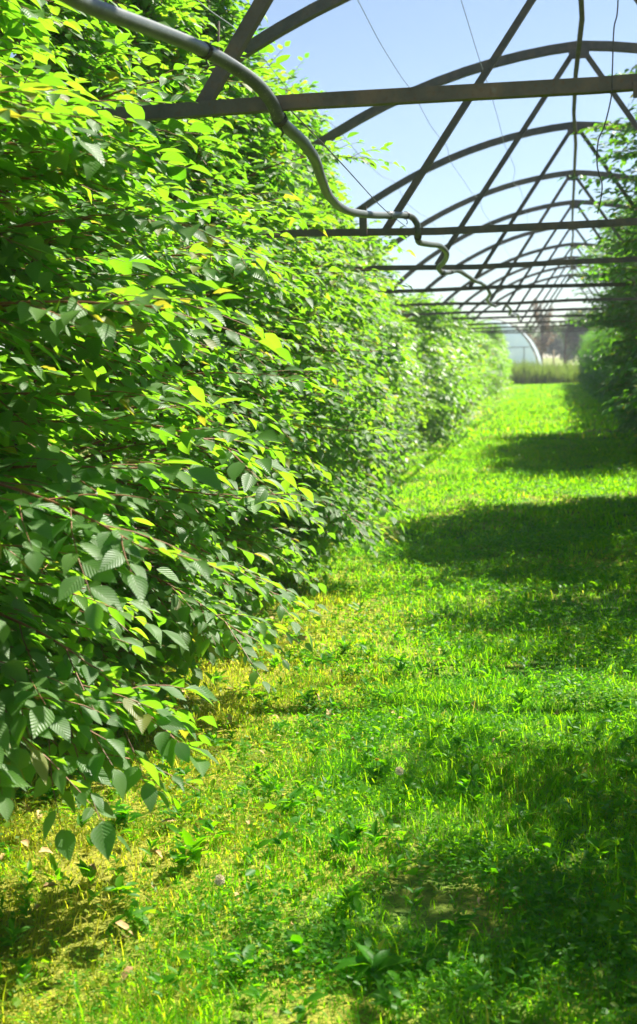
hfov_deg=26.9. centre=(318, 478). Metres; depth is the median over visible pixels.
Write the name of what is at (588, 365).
orchard tree
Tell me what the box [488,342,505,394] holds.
orchard tree
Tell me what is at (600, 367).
orchard tree
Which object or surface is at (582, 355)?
orchard tree
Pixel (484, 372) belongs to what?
orchard tree
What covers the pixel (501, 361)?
orchard tree
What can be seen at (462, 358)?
orchard tree
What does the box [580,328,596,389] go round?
orchard tree
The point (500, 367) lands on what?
orchard tree
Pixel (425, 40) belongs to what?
sky
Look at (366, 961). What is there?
ground weeds
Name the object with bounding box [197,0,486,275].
roof wire
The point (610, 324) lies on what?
orchard tree
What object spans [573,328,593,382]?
orchard tree
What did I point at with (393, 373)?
orchard tree
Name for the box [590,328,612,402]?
orchard tree
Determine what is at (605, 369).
orchard tree
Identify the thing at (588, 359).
orchard tree
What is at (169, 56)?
orchard tree
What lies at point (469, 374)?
orchard tree
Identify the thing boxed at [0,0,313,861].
orchard tree
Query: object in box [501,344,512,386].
orchard tree
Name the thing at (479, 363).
orchard tree
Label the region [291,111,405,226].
stay wire
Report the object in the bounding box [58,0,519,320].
irrigation pipe
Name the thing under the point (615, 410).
orchard tree
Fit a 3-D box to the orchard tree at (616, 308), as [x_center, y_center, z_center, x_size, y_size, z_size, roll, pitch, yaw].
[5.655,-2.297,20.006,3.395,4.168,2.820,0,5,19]
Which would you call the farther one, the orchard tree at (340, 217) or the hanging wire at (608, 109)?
the orchard tree at (340, 217)
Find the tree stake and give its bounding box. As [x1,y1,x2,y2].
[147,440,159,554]
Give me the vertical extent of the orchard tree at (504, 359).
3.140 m
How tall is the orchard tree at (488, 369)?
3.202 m
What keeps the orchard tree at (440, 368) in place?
on the ground at (400, 907)
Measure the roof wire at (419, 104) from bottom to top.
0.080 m
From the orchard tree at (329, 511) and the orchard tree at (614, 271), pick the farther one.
the orchard tree at (614, 271)
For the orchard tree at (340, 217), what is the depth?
13.16 m
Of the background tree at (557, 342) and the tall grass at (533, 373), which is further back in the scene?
the background tree at (557, 342)
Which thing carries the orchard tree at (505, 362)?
on the ground at (400, 907)
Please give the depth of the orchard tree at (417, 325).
26.01 m
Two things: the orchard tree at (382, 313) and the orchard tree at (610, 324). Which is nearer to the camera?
the orchard tree at (382, 313)
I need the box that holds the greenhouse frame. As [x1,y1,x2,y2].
[1,0,636,459]
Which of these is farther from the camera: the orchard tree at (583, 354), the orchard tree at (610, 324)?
the orchard tree at (583, 354)
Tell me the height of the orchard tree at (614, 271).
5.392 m
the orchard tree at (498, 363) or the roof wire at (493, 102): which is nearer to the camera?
the roof wire at (493, 102)
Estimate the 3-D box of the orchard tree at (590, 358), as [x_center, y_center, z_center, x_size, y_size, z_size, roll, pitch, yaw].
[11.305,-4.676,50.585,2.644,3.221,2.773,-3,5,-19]
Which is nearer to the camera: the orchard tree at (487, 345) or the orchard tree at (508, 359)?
the orchard tree at (487, 345)
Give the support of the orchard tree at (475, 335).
on the ground at (400, 907)
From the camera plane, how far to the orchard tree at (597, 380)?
44.46 m
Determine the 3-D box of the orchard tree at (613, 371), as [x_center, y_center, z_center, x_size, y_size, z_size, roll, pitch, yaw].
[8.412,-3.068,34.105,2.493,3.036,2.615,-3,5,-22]
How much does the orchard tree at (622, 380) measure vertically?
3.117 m
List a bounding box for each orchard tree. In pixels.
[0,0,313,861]
[0,0,345,762]
[10,0,334,680]
[59,0,427,594]
[142,41,402,559]
[225,53,410,523]
[254,109,400,501]
[328,255,434,482]
[350,220,444,473]
[351,298,440,462]
[390,292,473,451]
[390,300,441,456]
[400,292,465,439]
[406,295,480,438]
[409,300,464,423]
[409,314,489,424]
[412,297,478,404]
[425,340,470,413]
[450,328,481,420]
[460,322,489,407]
[462,330,481,412]
[465,313,492,409]
[465,314,496,403]
[470,342,487,400]
[474,319,512,397]
[478,333,503,401]
[487,329,509,387]
[487,334,508,391]
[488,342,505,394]
[500,333,513,387]
[500,341,511,385]
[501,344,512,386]
[557,64,636,441]
[559,203,636,437]
[564,197,636,436]
[566,231,636,432]
[567,196,636,449]
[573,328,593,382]
[575,328,592,379]
[576,332,590,382]
[576,340,586,380]
[577,104,636,377]
[577,337,588,385]
[578,330,597,384]
[578,334,590,386]
[579,331,602,394]
[580,199,636,444]
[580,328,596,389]
[580,331,601,388]
[582,326,602,393]
[583,330,609,397]
[584,326,608,398]
[588,330,611,402]
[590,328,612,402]
[591,328,617,410]
[593,328,614,403]
[597,328,629,414]
[597,331,629,413]
[600,330,636,420]
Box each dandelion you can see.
[214,874,224,913]
[395,767,403,794]
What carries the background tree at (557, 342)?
on the ground at (400, 907)
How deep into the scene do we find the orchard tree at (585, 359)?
60.97 m
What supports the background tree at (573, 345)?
on the ground at (400, 907)
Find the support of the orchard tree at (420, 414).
on the ground at (400, 907)
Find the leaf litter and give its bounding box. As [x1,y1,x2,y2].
[0,592,581,981]
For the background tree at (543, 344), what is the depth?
109.60 m
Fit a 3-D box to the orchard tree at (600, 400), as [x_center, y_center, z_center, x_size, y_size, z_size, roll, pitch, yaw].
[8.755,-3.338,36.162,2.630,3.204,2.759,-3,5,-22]
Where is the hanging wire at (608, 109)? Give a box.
[596,0,618,213]
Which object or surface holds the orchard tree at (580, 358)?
on the ground at (400, 907)
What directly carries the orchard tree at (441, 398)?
on the ground at (400, 907)
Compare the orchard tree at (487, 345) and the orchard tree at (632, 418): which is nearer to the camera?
the orchard tree at (632, 418)
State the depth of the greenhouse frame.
11.18 m
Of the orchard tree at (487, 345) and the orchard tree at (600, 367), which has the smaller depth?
the orchard tree at (600, 367)
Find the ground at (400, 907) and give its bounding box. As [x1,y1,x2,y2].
[0,357,636,1023]
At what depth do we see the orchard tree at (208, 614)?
5.78 m
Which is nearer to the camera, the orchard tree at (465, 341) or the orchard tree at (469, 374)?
the orchard tree at (465, 341)
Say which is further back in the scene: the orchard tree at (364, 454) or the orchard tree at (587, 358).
the orchard tree at (587, 358)
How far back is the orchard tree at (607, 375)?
25.56 m
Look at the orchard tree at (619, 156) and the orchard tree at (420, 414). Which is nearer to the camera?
the orchard tree at (619, 156)
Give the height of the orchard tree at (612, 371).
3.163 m
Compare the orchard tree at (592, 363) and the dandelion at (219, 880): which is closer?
the dandelion at (219, 880)
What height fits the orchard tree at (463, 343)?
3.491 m
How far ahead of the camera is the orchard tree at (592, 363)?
48.60 m
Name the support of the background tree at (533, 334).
on the ground at (400, 907)
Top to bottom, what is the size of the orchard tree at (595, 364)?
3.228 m
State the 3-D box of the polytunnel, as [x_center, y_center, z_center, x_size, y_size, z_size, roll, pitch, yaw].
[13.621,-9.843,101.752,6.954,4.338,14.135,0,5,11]
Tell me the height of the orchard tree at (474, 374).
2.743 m
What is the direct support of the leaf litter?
on the ground at (400, 907)
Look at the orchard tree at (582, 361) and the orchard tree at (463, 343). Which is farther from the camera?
the orchard tree at (582, 361)
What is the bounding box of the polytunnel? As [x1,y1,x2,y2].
[477,319,542,365]
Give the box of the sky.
[0,0,636,361]
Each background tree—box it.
[513,321,540,347]
[528,299,557,360]
[530,318,576,362]
[556,306,596,362]
[558,319,573,362]
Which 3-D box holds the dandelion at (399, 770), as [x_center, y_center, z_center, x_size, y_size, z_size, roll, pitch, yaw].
[0.291,1.089,4.770,0.031,0.116,0.031,0,5,11]
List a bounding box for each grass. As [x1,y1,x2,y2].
[506,356,580,384]
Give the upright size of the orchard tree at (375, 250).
3.792 m
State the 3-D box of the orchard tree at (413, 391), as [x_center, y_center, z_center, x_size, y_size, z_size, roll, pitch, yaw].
[0.815,-1.492,20.607,2.053,2.724,2.268,0,5,12]
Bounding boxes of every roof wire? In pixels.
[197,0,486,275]
[357,0,510,257]
[461,0,540,259]
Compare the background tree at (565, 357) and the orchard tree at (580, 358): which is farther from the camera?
the background tree at (565, 357)
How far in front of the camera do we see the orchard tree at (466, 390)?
27.61 m
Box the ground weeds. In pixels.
[0,435,636,1023]

